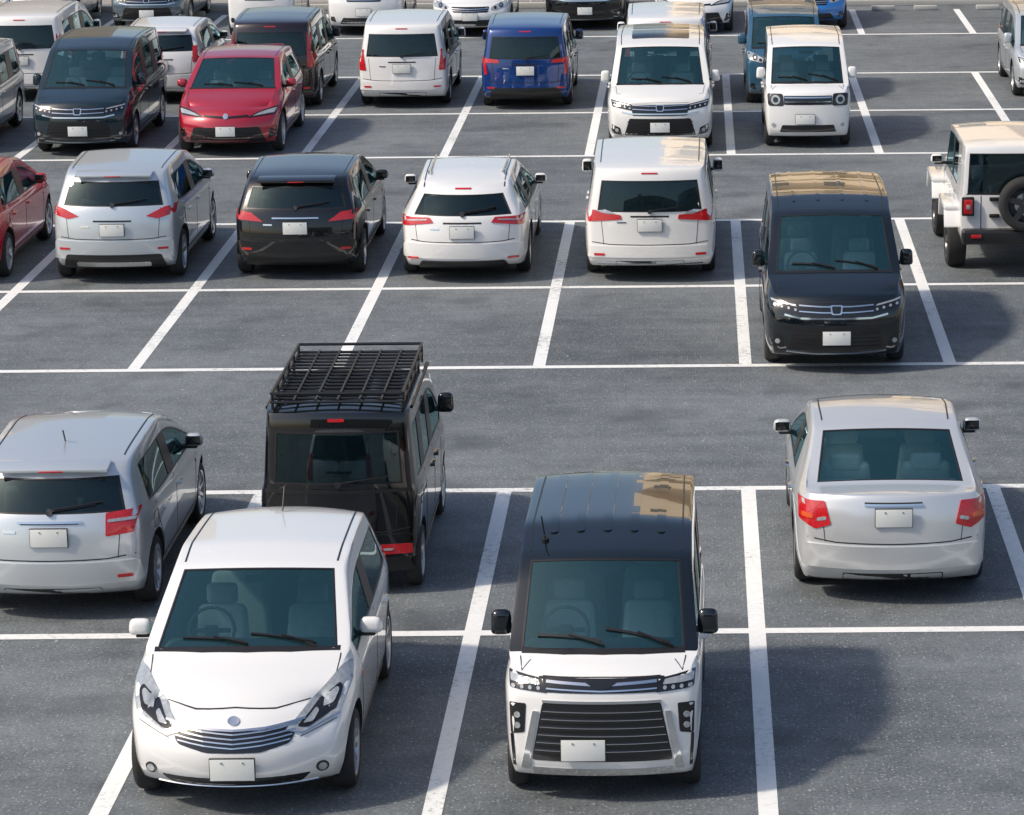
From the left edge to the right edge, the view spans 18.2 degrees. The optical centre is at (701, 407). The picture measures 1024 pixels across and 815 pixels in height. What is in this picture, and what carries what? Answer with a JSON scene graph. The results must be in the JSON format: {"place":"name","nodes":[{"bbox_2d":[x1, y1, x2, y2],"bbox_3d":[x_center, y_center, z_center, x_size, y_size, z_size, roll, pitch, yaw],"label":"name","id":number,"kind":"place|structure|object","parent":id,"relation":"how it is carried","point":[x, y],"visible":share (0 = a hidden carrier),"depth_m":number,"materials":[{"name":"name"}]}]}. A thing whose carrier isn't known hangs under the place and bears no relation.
{"place":"outdoors","nodes":[
{"label":"outdoors","id":0,"kind":"place"},
{"bbox_2d":[0,0,653,5],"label":"pavement","id":1,"kind":"structure","parent":0,"point":[218,2],"depth_m":76.93,"materials":[{"name":"grey asphalt"}]},
{"bbox_2d":[0,5,1023,814],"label":"parking lot asphalt","id":2,"kind":"structure","parent":0,"point":[896,723],"depth_m":36.33,"materials":[{"name":"grey asphalt"}]},
{"bbox_2d":[0,38,25,126],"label":"minivan","id":3,"kind":"object","parent":2,"relation":"on","point":[12,94],"visible":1,"depth_m":57.57,"materials":[{"name":"silver paint"}]},
{"bbox_2d":[0,156,52,275],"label":"hatchback car","id":4,"kind":"object","parent":2,"relation":"on","point":[26,213],"visible":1,"depth_m":45.12,"materials":[{"name":"paint"}]},
{"bbox_2d":[0,0,100,90],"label":"minivan","id":5,"kind":"object","parent":2,"relation":"on","point":[34,30],"visible":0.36,"depth_m":61.00,"materials":[{"name":"white paint"}]},
{"bbox_2d":[2,0,101,11],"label":"hatchback car","id":6,"kind":"object","parent":2,"relation":"on","point":[93,5],"visible":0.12,"depth_m":74.27,"materials":[{"name":"white paint"}]},
{"bbox_2d":[33,26,167,149],"bbox_3d":[-10.668,-5.705,56.543,1.974,1.817,4.727,0,14,0],"label":"minivan","id":7,"kind":"object","parent":2,"relation":"on","point":[101,84],"visible":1,"depth_m":55.58,"materials":[{"name":"black paint"}]},
{"bbox_2d":[0,410,205,600],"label":"hatchback car","id":8,"kind":"object","parent":2,"relation":"on","point":[98,501],"visible":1,"depth_m":28.59,"materials":[{"name":"silver paint"}]},
{"bbox_2d":[54,147,215,275],"bbox_3d":[-8.055,-2.948,45.486,2.040,1.595,4.276,0,14,0],"label":"crossover car","id":9,"kind":"object","parent":2,"relation":"on","point":[140,207],"visible":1,"depth_m":43.59,"materials":[{"name":"silver paint"}]},
{"bbox_2d":[111,0,210,25],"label":"minivan","id":10,"kind":"object","parent":2,"relation":"on","point":[123,11],"visible":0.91,"depth_m":72.19,"materials":[{"name":"grey paint"}]},
{"bbox_2d":[130,16,228,91],"bbox_3d":[-10.308,-6.952,62.391,1.950,1.495,4.023,0,14,0],"label":"hatchback car","id":11,"kind":"object","parent":2,"relation":"on","point":[185,42],"visible":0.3,"depth_m":60.65,"materials":[{"name":"white paint"}]},
{"bbox_2d":[177,44,304,150],"bbox_3d":[-8.126,-5.524,56.283,2.080,1.546,4.383,0,14,0],"label":"crossover car","id":12,"kind":"object","parent":2,"relation":"on","point":[243,93],"visible":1,"depth_m":55.08,"materials":[{"name":"red paint"}]},
{"bbox_2d":[129,486,391,788],"bbox_3d":[-3.485,1.802,25.470,1.985,1.665,4.116,0,14,0],"label":"hatchback car","id":13,"kind":"object","parent":2,"relation":"on","point":[266,659],"visible":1,"depth_m":24.46,"materials":[{"name":"white paint"}]},
{"bbox_2d":[228,0,309,34],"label":"compact wagon","id":14,"kind":"object","parent":2,"relation":"on","point":[236,8],"visible":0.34,"depth_m":70.74,"materials":[{"name":"white paint"}]},
{"bbox_2d":[231,6,340,103],"bbox_3d":[-8.078,-6.902,61.636,1.974,1.717,4.326,0,14,0],"label":"minivan","id":15,"kind":"object","parent":2,"relation":"on","point":[307,34],"visible":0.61,"depth_m":59.86,"materials":[{"name":"black paint"}]},
{"bbox_2d":[236,152,387,271],"bbox_3d":[-5.575,-2.959,45.723,2.060,1.466,4.421,0,14,0],"label":"hatchback car","id":16,"kind":"object","parent":2,"relation":"on","point":[314,208],"visible":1,"depth_m":43.75,"materials":[{"name":"black paint"}]},
{"bbox_2d":[261,342,453,584],"bbox_3d":[-3.327,0.429,30.706,1.749,1.880,3.448,0,14,0],"label":"roof rack van","id":17,"kind":"object","parent":2,"relation":"on","point":[365,436],"visible":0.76,"depth_m":29.14,"materials":[{"name":"black paint"}]},
{"bbox_2d":[328,0,415,27],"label":"minivan","id":18,"kind":"object","parent":2,"relation":"on","point":[349,12],"visible":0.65,"depth_m":70.88,"materials":[{"name":"white paint"}]},
{"bbox_2d":[359,9,465,102],"bbox_3d":[-5.628,-6.907,61.742,1.974,1.637,4.325,0,14,0],"label":"minivan","id":19,"kind":"object","parent":2,"relation":"on","point":[411,52],"visible":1,"depth_m":59.77,"materials":[{"name":"white paint"}]},
{"bbox_2d":[402,154,546,271],"bbox_3d":[-3.264,-2.912,45.554,2.060,1.417,4.718,0,14,0],"label":"station wagon","id":20,"kind":"object","parent":2,"relation":"on","point":[473,212],"visible":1,"depth_m":43.52,"materials":[{"name":"white paint"}]},
{"bbox_2d":[433,0,518,27],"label":"sedan car","id":21,"kind":"object","parent":2,"relation":"on","point":[471,13],"visible":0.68,"depth_m":70.48,"materials":[{"name":"white paint"}]},
{"bbox_2d":[0,9,1023,814],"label":"parking bay lines","id":22,"kind":"object","parent":2,"relation":"on","point":[756,629],"visible":0.62,"depth_m":38.44,"materials":[{"name":"paint"}]},
{"bbox_2d":[481,12,582,104],"bbox_3d":[-3.297,-6.830,61.428,1.974,1.597,4.277,0,14,0],"label":"minivan","id":23,"kind":"object","parent":2,"relation":"on","point":[530,55],"visible":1,"depth_m":59.47,"materials":[{"name":"blue paint"}]},
{"bbox_2d":[89,4,998,16],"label":"wheel stop blocks","id":24,"kind":"structure","parent":2,"relation":"on","point":[873,8],"depth_m":75.12,"materials":[{"name":"concrete"}]},
{"bbox_2d":[545,0,628,24],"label":"minivan","id":25,"kind":"object","parent":2,"relation":"on","point":[587,10],"visible":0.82,"depth_m":71.58,"materials":[{"name":"black paint"}]},
{"bbox_2d":[491,471,718,783],"bbox_3d":[-0.731,1.671,25.371,1.749,1.922,3.441,0,14,1],"label":"compact wagon","id":26,"kind":"object","parent":2,"relation":"on","point":[611,625],"visible":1,"depth_m":24.46,"materials":[{"name":"white paint"}]},
{"bbox_2d":[582,136,723,270],"bbox_3d":[-0.710,-3.050,45.570,2.074,1.637,4.854,0,14,0],"label":"minivan","id":27,"kind":"object","parent":2,"relation":"on","point":[651,200],"visible":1,"depth_m":43.33,"materials":[{"name":"paint"}]},
{"bbox_2d":[601,23,719,144],"bbox_3d":[-0.718,-5.762,56.467,2.074,1.802,4.726,0,14,0],"label":"minivan","id":28,"kind":"object","parent":2,"relation":"on","point":[664,77],"visible":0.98,"depth_m":54.99,"materials":[{"name":"paint"}]},
{"bbox_2d":[617,1,716,63],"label":"minivan","id":29,"kind":"object","parent":2,"relation":"on","point":[667,12],"visible":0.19,"depth_m":60.38,"materials":[{"name":"white paint"}]},
{"bbox_2d":[654,0,732,29],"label":"hatchback car","id":30,"kind":"object","parent":2,"relation":"on","point":[719,11],"visible":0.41,"depth_m":70.84,"materials":[{"name":"white paint"}]},
{"bbox_2d":[738,0,818,101],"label":"compact wagon","id":31,"kind":"object","parent":2,"relation":"on","point":[761,15],"visible":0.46,"depth_m":60.82,"materials":[{"name":"paint"}]},
{"bbox_2d":[756,25,856,144],"bbox_3d":[1.823,-5.716,56.222,1.749,1.787,3.446,0,14,0],"label":"compact wagon","id":32,"kind":"object","parent":2,"relation":"on","point":[802,74],"visible":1,"depth_m":55.04,"materials":[{"name":"white paint"}]},
{"bbox_2d":[815,0,846,26],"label":"hatchback car","id":33,"kind":"object","parent":2,"relation":"on","point":[832,10],"visible":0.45,"depth_m":71.30,"materials":[{"name":"paint"}]},
{"bbox_2d":[752,170,912,359],"bbox_3d":[1.595,-1.818,39.935,1.969,1.843,4.728,0,14,0],"label":"minivan","id":34,"kind":"object","parent":2,"relation":"on","point":[826,260],"visible":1,"depth_m":38.65,"materials":[{"name":"paint"}]},
{"bbox_2d":[773,394,984,579],"bbox_3d":[1.725,0.587,30.780,2.040,1.455,4.464,0,14,0],"label":"sedan car","id":35,"kind":"object","parent":2,"relation":"on","point":[884,486],"visible":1,"depth_m":29.02,"materials":[{"name":"silver paint"}]},
{"bbox_2d":[926,121,1023,264],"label":"off road vehicle","id":36,"kind":"object","parent":2,"relation":"on","point":[975,182],"visible":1,"depth_m":43.50,"materials":[{"name":"white paint"}]},
{"bbox_2d":[997,0,1023,94],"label":"minivan","id":37,"kind":"object","parent":2,"relation":"on","point":[1010,40],"visible":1,"depth_m":61.50,"materials":[{"name":"silver paint"}]},
{"label":"ground","id":38,"kind":"structure","parent":0,"visible":0},
{"bbox_2d":[102,0,1003,11],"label":"kerb","id":39,"kind":"structure","parent":38,"relation":"on","point":[522,5],"depth_m":76.05,"materials":[{"name":"concrete"}]}
]}

